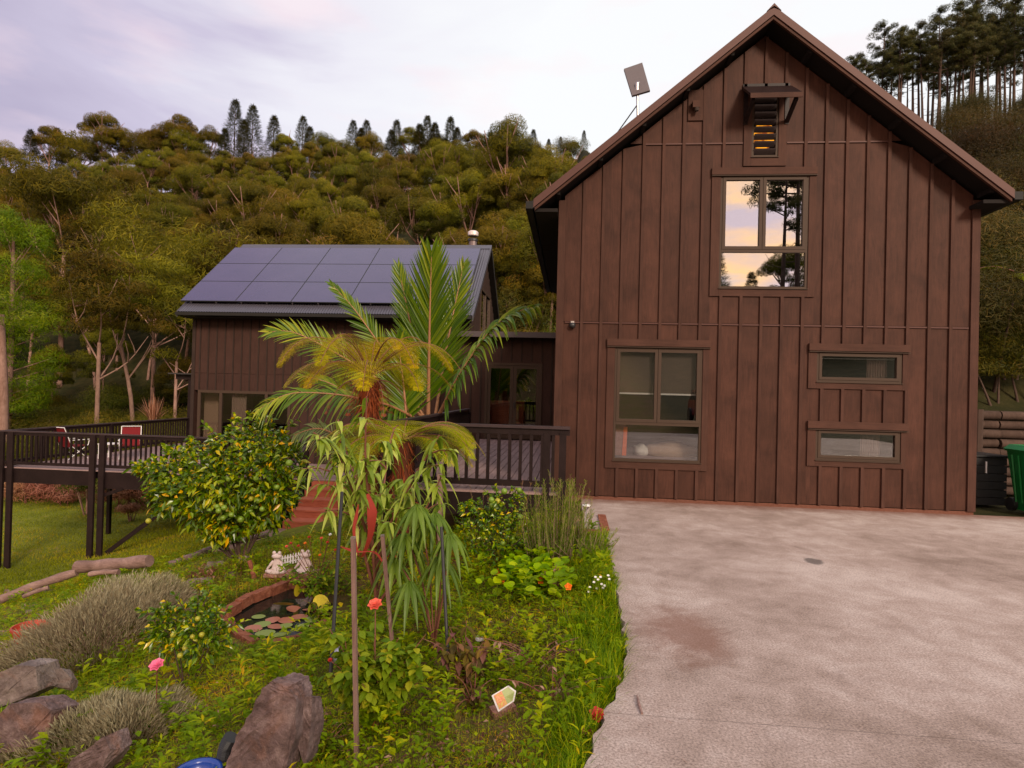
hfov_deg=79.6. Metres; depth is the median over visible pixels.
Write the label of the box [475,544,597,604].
nasturtium
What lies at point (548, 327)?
bush
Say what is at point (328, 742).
garden plant
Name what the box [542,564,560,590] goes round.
garden plant
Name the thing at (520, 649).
garden plant
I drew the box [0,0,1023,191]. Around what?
sky
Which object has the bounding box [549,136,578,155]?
bush
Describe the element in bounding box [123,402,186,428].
bush
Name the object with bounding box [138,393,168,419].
flax
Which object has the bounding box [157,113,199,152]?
gum tree
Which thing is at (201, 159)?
gum tree
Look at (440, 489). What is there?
garden stake
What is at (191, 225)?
gum tree
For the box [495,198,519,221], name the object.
gum tree
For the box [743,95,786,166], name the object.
vent
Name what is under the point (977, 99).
manuka bush
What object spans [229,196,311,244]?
gum tree
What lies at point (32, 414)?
bush
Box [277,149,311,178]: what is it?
gum tree
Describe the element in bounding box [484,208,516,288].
gum tree
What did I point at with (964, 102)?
manuka bush
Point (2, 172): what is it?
gum tree
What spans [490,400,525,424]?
timber cabinet
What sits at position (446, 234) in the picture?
gum tree
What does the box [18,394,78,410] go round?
bush
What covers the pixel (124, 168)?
gum tree
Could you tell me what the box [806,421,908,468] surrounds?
window
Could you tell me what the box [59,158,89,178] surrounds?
gum tree
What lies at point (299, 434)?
palm
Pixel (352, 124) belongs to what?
conifer
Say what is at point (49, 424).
bush
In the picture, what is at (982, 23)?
pine tree
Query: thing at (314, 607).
garden plant
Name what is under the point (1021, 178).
manuka bush
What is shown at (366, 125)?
conifer
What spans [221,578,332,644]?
garden pond
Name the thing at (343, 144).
gum tree
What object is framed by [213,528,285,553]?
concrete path
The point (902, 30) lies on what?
pine tree
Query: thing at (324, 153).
gum tree
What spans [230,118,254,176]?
conifer
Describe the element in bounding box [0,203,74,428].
broadleaf tree
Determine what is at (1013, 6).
pine tree
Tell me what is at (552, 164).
gum tree
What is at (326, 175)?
gum tree
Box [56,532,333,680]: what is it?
tall dry grass
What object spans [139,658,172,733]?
rose bush
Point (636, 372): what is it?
roller blind
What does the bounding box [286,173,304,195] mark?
gum tree
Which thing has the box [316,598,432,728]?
rose bush
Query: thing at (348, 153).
gum tree
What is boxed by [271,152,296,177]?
gum tree
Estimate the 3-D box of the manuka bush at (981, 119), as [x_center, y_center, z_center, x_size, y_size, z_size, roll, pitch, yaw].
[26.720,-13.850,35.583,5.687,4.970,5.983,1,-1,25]
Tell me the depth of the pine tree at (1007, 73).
67.37 m
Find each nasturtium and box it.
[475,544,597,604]
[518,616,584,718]
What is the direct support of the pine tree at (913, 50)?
on the ground at (1008, 401)
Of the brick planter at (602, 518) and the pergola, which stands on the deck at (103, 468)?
the pergola
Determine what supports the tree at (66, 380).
on the ground at (1008, 401)
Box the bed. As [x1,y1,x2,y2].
[615,442,697,459]
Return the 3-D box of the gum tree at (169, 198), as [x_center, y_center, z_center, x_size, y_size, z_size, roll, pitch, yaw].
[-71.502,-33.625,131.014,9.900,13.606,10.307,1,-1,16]
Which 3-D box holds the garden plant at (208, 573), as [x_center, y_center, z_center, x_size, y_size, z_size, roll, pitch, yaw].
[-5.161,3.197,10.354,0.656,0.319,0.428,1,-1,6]
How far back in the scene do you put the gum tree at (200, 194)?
151.10 m
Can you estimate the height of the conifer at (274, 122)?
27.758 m
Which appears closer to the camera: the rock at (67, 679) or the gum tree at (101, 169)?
the rock at (67, 679)
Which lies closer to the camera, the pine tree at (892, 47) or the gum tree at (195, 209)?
the pine tree at (892, 47)
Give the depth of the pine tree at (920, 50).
59.44 m
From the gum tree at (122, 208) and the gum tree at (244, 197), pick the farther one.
the gum tree at (122, 208)
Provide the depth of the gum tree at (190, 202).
126.73 m
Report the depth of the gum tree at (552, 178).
48.34 m
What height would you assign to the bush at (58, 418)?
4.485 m
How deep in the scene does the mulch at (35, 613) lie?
11.11 m
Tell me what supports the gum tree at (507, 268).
on the ground at (1008, 401)
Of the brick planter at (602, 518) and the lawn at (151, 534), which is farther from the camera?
the lawn at (151, 534)
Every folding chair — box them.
[54,427,88,459]
[118,426,141,447]
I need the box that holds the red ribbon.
[341,493,382,561]
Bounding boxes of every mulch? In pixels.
[3,595,82,636]
[413,661,503,705]
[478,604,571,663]
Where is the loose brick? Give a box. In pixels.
[489,703,516,719]
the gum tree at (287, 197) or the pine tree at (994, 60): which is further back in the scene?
the gum tree at (287, 197)
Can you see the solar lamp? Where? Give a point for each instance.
(588, 505)
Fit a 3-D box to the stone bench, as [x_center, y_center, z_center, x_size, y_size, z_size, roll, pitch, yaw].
[-2.960,2.636,8.370,0.758,0.192,0.260,1,-1,4]
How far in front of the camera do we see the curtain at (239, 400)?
21.24 m
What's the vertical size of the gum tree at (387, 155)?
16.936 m
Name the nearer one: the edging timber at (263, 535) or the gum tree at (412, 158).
the edging timber at (263, 535)
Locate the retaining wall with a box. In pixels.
[977,409,1023,494]
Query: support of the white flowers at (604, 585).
on the ground at (1008, 401)
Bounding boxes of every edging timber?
[168,546,216,566]
[222,532,268,545]
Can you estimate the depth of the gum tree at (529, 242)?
35.30 m
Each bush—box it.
[0,573,201,676]
[0,682,191,767]
[5,435,54,461]
[5,438,44,461]
[9,408,79,429]
[11,404,71,436]
[15,401,59,416]
[15,437,58,452]
[16,417,80,439]
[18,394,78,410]
[20,421,71,435]
[38,417,104,438]
[49,432,122,458]
[50,568,194,634]
[54,478,106,514]
[66,406,137,432]
[70,408,93,421]
[71,381,147,411]
[73,380,144,411]
[74,410,140,429]
[77,407,129,420]
[77,428,123,445]
[98,411,185,435]
[115,502,147,521]
[117,423,176,448]
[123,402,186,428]
[137,382,178,408]
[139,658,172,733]
[156,421,185,444]
[160,392,187,406]
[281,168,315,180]
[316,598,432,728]
[496,280,555,331]
[505,321,554,331]
[509,282,556,328]
[518,472,594,558]
[539,318,555,331]
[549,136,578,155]
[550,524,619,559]
[558,136,590,160]
[927,85,1014,128]
[929,95,1023,160]
[931,96,1004,140]
[934,105,1023,176]
[936,90,998,118]
[962,138,1023,190]
[976,157,1023,214]
[978,320,1023,401]
[978,334,1023,405]
[979,238,1023,392]
[979,284,1023,379]
[979,286,1023,338]
[980,186,1023,268]
[980,211,1023,274]
[980,244,1023,292]
[980,251,1023,358]
[980,267,1023,346]
[981,207,1023,242]
[994,90,1023,127]
[995,149,1023,217]
[999,101,1023,133]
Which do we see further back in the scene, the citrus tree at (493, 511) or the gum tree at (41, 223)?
the gum tree at (41, 223)
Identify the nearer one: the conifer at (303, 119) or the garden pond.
the garden pond
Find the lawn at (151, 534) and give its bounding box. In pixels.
[0,491,355,605]
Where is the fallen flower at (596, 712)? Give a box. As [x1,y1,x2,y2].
[589,706,603,722]
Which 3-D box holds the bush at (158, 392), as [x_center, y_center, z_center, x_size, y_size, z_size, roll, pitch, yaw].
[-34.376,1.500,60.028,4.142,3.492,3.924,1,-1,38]
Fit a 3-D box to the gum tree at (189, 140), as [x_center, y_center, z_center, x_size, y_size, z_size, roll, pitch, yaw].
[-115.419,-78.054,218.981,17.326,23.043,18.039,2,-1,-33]
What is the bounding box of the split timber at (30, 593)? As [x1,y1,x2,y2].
[22,585,48,598]
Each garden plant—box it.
[186,563,218,578]
[209,617,234,635]
[230,553,246,576]
[301,600,336,620]
[317,722,350,761]
[424,620,495,689]
[448,664,490,723]
[473,637,586,671]
[498,665,620,700]
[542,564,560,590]
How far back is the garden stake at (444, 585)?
4.41 m
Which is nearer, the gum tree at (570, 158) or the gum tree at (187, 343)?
the gum tree at (187, 343)
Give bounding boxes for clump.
[4,482,28,499]
[4,483,40,502]
[21,483,85,502]
[34,484,85,503]
[39,486,85,505]
[95,489,141,505]
[104,489,149,504]
[121,490,178,506]
[276,533,358,598]
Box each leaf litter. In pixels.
[595,526,1003,767]
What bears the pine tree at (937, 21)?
on the ground at (1008, 401)
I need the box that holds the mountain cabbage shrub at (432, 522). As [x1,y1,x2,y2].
[367,504,474,646]
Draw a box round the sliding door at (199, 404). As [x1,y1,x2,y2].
[196,390,290,458]
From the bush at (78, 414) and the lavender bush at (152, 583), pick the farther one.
the bush at (78, 414)
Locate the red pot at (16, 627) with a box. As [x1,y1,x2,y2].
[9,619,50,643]
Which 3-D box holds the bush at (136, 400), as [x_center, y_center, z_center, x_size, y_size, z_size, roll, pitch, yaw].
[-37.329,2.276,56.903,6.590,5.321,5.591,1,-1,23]
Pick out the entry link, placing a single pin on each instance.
(521, 366)
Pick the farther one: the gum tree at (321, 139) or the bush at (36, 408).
the gum tree at (321, 139)
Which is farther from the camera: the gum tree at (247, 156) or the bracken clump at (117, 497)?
the gum tree at (247, 156)
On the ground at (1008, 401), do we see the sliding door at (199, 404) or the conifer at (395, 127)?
the conifer at (395, 127)
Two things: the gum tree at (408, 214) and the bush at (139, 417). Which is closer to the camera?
the bush at (139, 417)
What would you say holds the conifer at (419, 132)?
on the ground at (1008, 401)
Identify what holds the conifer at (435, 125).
on the ground at (1008, 401)
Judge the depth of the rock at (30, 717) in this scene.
4.44 m
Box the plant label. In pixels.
[492,685,515,711]
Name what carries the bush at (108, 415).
on the ground at (1008, 401)
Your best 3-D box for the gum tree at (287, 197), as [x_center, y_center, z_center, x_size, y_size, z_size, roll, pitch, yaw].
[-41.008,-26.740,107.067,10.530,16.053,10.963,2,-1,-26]
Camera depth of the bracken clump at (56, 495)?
27.60 m
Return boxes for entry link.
[449,331,555,442]
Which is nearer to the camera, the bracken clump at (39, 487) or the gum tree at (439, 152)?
the bracken clump at (39, 487)
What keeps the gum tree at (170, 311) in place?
on the ground at (1008, 401)
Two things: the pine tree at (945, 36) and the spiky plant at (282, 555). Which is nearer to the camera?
the spiky plant at (282, 555)
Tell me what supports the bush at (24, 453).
on the ground at (1008, 401)
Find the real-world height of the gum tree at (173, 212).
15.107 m
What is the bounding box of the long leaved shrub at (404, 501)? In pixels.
[289,396,470,609]
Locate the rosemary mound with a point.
(114, 708)
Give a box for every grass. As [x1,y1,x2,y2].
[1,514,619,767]
[1,519,623,767]
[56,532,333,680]
[466,523,641,767]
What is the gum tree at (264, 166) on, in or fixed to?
on the ground at (1008, 401)
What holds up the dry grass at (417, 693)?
on the ground at (1008, 401)
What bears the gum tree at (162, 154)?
on the ground at (1008, 401)
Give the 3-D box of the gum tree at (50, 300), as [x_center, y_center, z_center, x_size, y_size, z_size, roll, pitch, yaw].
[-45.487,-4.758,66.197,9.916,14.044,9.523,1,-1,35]
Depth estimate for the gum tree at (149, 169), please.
182.86 m
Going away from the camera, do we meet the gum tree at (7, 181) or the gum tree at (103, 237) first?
the gum tree at (103, 237)
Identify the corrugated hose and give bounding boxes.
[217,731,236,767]
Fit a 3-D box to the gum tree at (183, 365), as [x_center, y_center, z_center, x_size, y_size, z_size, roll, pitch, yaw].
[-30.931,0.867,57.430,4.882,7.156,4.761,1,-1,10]
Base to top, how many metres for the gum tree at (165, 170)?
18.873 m
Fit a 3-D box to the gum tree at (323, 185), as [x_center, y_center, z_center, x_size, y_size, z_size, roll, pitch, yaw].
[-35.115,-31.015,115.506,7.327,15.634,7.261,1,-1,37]
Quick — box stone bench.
[263,569,319,584]
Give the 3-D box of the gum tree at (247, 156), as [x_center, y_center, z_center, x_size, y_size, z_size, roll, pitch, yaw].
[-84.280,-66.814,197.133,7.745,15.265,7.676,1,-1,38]
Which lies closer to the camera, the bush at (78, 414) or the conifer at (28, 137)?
the bush at (78, 414)
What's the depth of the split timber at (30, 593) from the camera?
11.97 m
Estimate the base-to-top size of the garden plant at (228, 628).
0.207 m
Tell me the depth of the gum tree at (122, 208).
124.92 m
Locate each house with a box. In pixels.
[175,230,500,464]
[526,3,1023,514]
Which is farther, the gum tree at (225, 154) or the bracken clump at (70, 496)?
the gum tree at (225, 154)
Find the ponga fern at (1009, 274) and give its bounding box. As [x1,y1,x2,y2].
[980,265,1023,313]
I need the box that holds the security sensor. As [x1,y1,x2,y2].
[569,321,575,327]
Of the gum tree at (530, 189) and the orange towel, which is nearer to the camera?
the orange towel
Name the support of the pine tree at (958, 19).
on the ground at (1008, 401)
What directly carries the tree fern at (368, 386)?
on the ground at (1008, 401)
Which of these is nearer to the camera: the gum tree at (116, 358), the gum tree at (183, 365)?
the gum tree at (183, 365)
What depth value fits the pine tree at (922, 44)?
60.90 m
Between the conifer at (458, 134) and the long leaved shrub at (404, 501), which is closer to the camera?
the long leaved shrub at (404, 501)
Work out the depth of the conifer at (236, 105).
218.09 m
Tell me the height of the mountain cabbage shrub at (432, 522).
1.160 m
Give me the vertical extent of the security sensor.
0.110 m
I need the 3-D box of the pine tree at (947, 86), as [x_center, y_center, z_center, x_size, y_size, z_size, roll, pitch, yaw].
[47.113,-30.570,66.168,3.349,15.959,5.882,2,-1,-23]
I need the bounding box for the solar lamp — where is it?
[582,504,590,524]
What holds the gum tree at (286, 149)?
on the ground at (1008, 401)
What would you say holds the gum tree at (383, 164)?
on the ground at (1008, 401)
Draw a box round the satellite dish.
[617,63,649,131]
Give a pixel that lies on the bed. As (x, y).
(673, 450)
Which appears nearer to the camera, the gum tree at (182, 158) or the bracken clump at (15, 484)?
the bracken clump at (15, 484)
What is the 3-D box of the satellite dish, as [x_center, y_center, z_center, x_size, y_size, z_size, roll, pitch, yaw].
[1.877,-4.521,9.761,0.560,1.341,0.323,1,-1,-3]
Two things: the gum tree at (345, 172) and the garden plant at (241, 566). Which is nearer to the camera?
the garden plant at (241, 566)
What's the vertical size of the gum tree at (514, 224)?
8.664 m
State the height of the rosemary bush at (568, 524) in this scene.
1.024 m
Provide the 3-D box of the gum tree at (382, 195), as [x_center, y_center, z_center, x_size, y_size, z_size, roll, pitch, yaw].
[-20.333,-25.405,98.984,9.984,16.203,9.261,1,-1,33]
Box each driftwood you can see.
[88,569,120,576]
[247,560,257,583]
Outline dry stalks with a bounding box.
[460,480,548,560]
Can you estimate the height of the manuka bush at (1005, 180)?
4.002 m
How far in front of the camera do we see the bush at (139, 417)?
40.94 m
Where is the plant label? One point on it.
(503, 697)
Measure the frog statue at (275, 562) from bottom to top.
0.296 m
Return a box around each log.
[0,570,78,603]
[72,555,153,572]
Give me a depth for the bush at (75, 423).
41.36 m
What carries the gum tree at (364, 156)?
on the ground at (1008, 401)
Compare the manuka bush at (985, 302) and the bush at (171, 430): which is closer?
the manuka bush at (985, 302)
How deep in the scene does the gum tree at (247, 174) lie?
157.02 m
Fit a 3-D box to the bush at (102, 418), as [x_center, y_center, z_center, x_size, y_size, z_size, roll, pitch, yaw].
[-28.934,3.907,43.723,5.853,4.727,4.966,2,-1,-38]
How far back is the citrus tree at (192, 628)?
5.39 m
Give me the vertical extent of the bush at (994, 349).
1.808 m
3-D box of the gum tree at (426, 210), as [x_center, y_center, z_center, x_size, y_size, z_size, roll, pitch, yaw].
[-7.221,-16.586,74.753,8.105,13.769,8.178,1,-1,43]
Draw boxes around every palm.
[249,235,544,470]
[290,418,383,496]
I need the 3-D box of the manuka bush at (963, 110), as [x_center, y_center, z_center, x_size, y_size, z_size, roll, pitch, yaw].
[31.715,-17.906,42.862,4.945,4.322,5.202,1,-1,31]
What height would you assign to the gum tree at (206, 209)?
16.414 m
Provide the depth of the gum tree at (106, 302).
42.57 m
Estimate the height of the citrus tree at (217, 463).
2.928 m
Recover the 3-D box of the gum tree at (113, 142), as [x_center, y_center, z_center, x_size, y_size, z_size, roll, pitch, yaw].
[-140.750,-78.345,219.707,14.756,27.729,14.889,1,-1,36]
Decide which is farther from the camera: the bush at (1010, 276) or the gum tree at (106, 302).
the gum tree at (106, 302)
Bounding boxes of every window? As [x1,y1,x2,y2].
[480,289,490,330]
[605,339,710,470]
[709,167,817,296]
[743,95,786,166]
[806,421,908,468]
[807,343,910,390]
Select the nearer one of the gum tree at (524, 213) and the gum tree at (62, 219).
the gum tree at (524, 213)
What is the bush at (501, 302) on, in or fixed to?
on the ground at (1008, 401)
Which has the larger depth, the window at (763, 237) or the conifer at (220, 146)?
the conifer at (220, 146)
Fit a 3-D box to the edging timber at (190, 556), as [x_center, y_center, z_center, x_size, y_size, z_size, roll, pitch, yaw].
[-6.932,3.734,13.380,0.980,0.400,0.154,2,-1,-34]
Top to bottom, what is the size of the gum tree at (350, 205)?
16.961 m
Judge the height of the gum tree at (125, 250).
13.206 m
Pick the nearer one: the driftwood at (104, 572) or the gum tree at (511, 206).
the driftwood at (104, 572)
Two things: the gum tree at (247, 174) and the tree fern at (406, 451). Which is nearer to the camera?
the tree fern at (406, 451)
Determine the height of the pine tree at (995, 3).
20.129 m
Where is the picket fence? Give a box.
[280,552,301,563]
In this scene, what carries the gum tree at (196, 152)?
on the ground at (1008, 401)
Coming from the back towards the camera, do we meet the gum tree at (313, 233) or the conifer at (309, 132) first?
the conifer at (309, 132)
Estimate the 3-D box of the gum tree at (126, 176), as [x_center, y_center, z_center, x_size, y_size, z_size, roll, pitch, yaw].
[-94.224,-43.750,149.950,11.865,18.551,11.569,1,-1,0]
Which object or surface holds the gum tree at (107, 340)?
on the ground at (1008, 401)
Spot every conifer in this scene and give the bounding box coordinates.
[12,129,42,172]
[41,127,67,168]
[214,127,232,161]
[216,98,249,174]
[230,103,266,180]
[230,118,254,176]
[259,114,287,179]
[290,115,312,173]
[302,125,315,177]
[345,120,358,146]
[354,128,367,152]
[359,119,374,157]
[381,129,398,159]
[387,119,406,155]
[410,123,431,194]
[417,115,431,153]
[424,122,441,184]
[432,116,458,179]
[451,126,462,145]
[530,129,538,142]
[579,130,588,151]
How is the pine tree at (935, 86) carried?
on the ground at (1008, 401)
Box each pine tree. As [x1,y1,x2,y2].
[846,55,868,75]
[848,51,872,73]
[858,57,883,88]
[861,19,914,87]
[871,64,895,90]
[872,44,898,91]
[872,50,902,95]
[882,25,920,100]
[884,34,917,102]
[889,55,929,106]
[890,28,933,111]
[896,18,942,116]
[905,38,944,122]
[910,38,957,122]
[913,41,952,126]
[915,29,962,125]
[920,4,963,127]
[923,25,954,124]
[926,64,969,101]
[940,0,995,101]
[942,10,975,107]
[943,0,1004,98]
[944,12,1016,99]
[947,20,999,97]
[948,31,981,100]
[951,4,986,89]
[951,36,997,96]
[956,49,1002,96]
[964,23,1011,92]
[977,12,1020,86]
[978,26,1023,115]
[979,0,1022,108]
[983,0,1023,106]
[986,15,1023,114]
[989,53,1022,108]
[995,19,1023,100]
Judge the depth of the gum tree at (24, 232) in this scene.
89.11 m
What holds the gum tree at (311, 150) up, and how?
on the ground at (1008, 401)
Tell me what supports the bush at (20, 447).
on the ground at (1008, 401)
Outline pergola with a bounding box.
[168,373,190,435]
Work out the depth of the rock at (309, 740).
3.16 m
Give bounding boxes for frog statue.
[265,551,286,573]
[294,549,311,573]
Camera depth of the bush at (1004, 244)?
14.49 m
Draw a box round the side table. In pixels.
[98,442,118,457]
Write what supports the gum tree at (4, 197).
on the ground at (1008, 401)
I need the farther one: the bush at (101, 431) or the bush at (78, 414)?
the bush at (78, 414)
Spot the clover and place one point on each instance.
(80, 690)
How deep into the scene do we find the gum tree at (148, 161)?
173.56 m
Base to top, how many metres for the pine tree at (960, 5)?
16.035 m
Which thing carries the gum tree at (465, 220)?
on the ground at (1008, 401)
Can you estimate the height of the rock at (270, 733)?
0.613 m
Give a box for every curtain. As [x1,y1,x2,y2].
[231,393,246,452]
[822,357,894,377]
[860,434,879,456]
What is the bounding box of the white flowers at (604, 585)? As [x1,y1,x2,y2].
[588,574,609,599]
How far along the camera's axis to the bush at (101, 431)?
38.28 m
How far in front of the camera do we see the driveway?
4.16 m
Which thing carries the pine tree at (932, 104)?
on the ground at (1008, 401)
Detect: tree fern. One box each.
[276,333,460,558]
[314,419,484,562]
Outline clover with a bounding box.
[0,509,626,767]
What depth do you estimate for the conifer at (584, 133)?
201.00 m
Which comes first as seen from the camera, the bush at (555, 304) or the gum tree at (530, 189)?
the bush at (555, 304)
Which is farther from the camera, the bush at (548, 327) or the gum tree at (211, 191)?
the gum tree at (211, 191)
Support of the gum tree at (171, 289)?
on the ground at (1008, 401)
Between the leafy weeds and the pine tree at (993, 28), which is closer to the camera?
the leafy weeds
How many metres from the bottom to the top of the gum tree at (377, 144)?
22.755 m
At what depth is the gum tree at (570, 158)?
88.85 m
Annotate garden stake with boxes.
[328,492,343,687]
[350,536,358,760]
[380,534,393,640]
[437,474,442,573]
[440,527,448,651]
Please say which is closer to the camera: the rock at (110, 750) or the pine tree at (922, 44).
the rock at (110, 750)
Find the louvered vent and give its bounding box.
[754,103,773,147]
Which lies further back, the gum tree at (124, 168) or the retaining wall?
the gum tree at (124, 168)
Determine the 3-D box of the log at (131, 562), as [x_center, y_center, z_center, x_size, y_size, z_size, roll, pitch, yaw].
[-8.563,3.873,13.185,1.945,0.574,0.286,1,-1,15]
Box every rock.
[0,658,59,707]
[0,694,79,752]
[54,668,77,690]
[67,727,131,767]
[186,577,213,585]
[204,561,222,568]
[225,672,312,767]
[298,695,323,766]
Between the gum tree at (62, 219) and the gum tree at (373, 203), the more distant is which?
the gum tree at (373, 203)
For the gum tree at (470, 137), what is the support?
on the ground at (1008, 401)
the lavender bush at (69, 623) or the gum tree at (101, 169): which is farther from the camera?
the gum tree at (101, 169)
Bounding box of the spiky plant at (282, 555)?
[262,545,290,562]
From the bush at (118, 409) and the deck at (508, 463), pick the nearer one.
the deck at (508, 463)
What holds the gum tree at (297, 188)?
on the ground at (1008, 401)
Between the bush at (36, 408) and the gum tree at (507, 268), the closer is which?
the gum tree at (507, 268)
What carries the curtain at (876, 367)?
hanging from the timber house at (806, 261)
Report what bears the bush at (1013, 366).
on the ground at (1008, 401)
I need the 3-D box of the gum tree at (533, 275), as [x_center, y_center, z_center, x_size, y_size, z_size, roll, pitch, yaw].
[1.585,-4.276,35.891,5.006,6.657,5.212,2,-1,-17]
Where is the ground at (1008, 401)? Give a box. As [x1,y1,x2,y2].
[0,133,1023,767]
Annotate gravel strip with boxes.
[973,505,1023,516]
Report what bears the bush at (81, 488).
on the ground at (1008, 401)
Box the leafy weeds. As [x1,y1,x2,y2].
[0,505,629,767]
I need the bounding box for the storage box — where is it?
[976,452,1007,505]
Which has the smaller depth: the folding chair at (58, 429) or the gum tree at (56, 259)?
the folding chair at (58, 429)
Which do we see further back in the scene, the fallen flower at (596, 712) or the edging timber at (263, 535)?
the edging timber at (263, 535)
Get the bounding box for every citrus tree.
[122,410,313,560]
[134,586,249,686]
[455,483,539,570]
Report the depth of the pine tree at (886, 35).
63.90 m
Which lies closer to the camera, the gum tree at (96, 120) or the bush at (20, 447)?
the bush at (20, 447)
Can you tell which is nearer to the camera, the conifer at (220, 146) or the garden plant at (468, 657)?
the garden plant at (468, 657)
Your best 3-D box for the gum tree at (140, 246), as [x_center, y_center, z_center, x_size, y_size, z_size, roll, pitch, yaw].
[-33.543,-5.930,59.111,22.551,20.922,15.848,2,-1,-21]
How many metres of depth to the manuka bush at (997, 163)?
23.71 m
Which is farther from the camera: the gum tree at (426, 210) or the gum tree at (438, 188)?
the gum tree at (438, 188)
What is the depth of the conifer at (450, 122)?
197.21 m
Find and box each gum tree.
[0,129,167,387]
[0,139,30,170]
[0,168,12,177]
[0,184,37,214]
[0,208,57,298]
[0,223,54,298]
[0,250,85,384]
[0,267,69,465]
[1,177,22,187]
[14,209,72,258]
[21,179,108,326]
[22,125,72,169]
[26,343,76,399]
[34,276,136,389]
[36,196,269,405]
[42,226,98,268]
[42,231,179,438]
[46,132,105,177]
[48,251,194,420]
[58,208,122,238]
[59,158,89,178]
[69,325,135,413]
[74,111,130,161]
[79,254,150,370]
[85,160,113,192]
[87,229,114,250]
[93,124,137,165]
[98,168,148,195]
[100,194,146,238]
[102,239,163,273]
[104,155,128,167]
[108,164,145,194]
[110,275,189,379]
[115,270,192,417]
[120,189,161,229]
[123,128,166,163]
[126,149,163,190]
[138,123,180,191]
[138,158,168,189]
[142,200,205,232]
[144,234,225,359]
[149,193,184,205]
[152,356,191,402]
[154,146,178,192]
[154,158,190,193]
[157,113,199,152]
[157,275,200,342]
[161,128,212,157]
[161,153,189,180]
[163,162,215,199]
[167,216,208,242]
[169,148,191,160]
[172,194,207,221]
[177,177,211,199]
[179,204,208,231]
[185,230,271,301]
[187,150,205,164]
[187,153,220,199]
[194,125,223,156]
[196,193,241,237]
[201,178,230,228]
[206,156,230,177]
[209,176,249,224]
[211,150,232,174]
[212,178,282,241]
[213,173,233,184]
[223,153,245,179]
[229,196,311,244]
[236,166,259,183]
[236,185,286,238]
[238,152,254,171]
[246,153,286,177]
[250,160,275,178]
[250,169,289,191]
[267,184,303,220]
[268,130,299,181]
[271,146,293,179]
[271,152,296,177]
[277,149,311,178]
[279,188,328,238]
[284,178,330,202]
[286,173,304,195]
[291,220,332,244]
[295,141,320,176]
[301,130,340,167]
[305,177,343,206]
[305,192,372,243]
[306,209,409,244]
[314,142,354,178]
[318,171,337,198]
[318,195,385,244]
[319,151,358,173]
[325,162,363,194]
[329,138,358,198]
[338,177,359,203]
[345,161,399,214]
[354,148,378,170]
[355,130,388,157]
[355,148,377,164]
[357,176,406,230]
[360,182,393,224]
[373,157,395,183]
[378,150,395,162]
[379,185,442,244]
[383,159,423,229]
[393,126,425,156]
[396,153,424,189]
[396,166,424,196]
[409,193,439,235]
[412,137,448,188]
[415,186,474,239]
[416,132,450,155]
[419,140,462,188]
[424,173,453,198]
[432,142,487,185]
[432,167,499,240]
[432,227,469,244]
[435,172,487,234]
[436,226,458,242]
[449,139,468,150]
[450,175,504,228]
[451,211,535,300]
[460,129,483,150]
[467,113,543,207]
[478,158,531,217]
[483,147,534,198]
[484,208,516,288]
[493,214,529,304]
[494,250,539,329]
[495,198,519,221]
[498,253,556,330]
[505,226,553,327]
[507,166,555,212]
[510,143,577,212]
[510,195,528,222]
[530,171,563,200]
[561,152,572,158]
[563,155,577,166]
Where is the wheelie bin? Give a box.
[1004,444,1023,510]
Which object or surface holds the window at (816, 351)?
in the timber house at (806, 261)
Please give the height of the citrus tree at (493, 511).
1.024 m
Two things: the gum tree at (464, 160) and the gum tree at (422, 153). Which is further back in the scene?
the gum tree at (422, 153)
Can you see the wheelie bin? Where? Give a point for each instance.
(1015, 453)
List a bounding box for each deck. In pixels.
[0,418,462,568]
[383,408,569,547]
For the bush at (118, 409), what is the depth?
54.30 m
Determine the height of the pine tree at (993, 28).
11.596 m
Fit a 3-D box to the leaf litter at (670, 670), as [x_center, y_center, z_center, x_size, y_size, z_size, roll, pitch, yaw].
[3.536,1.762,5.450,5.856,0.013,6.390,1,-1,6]
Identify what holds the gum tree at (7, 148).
on the ground at (1008, 401)
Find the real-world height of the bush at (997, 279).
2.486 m
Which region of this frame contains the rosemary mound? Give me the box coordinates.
[57,690,206,762]
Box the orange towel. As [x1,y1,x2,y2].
[615,424,626,455]
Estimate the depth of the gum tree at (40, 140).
217.61 m
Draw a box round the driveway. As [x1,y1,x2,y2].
[581,499,1023,767]
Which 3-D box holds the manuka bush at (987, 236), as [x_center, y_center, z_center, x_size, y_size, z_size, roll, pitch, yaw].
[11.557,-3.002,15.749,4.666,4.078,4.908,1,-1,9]
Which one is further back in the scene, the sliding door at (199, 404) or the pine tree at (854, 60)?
the pine tree at (854, 60)
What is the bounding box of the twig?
[636,695,642,713]
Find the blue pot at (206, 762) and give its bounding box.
[177,757,222,767]
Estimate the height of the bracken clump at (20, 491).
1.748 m
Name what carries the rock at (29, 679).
on the ground at (1008, 401)
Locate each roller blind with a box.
[620,352,654,394]
[661,353,696,395]
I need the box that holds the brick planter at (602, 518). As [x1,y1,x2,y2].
[571,514,609,537]
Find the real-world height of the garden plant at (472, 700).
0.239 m
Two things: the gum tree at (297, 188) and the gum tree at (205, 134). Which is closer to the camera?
the gum tree at (297, 188)
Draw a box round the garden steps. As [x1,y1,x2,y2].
[270,444,356,529]
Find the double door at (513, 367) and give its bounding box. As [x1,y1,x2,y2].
[484,362,542,440]

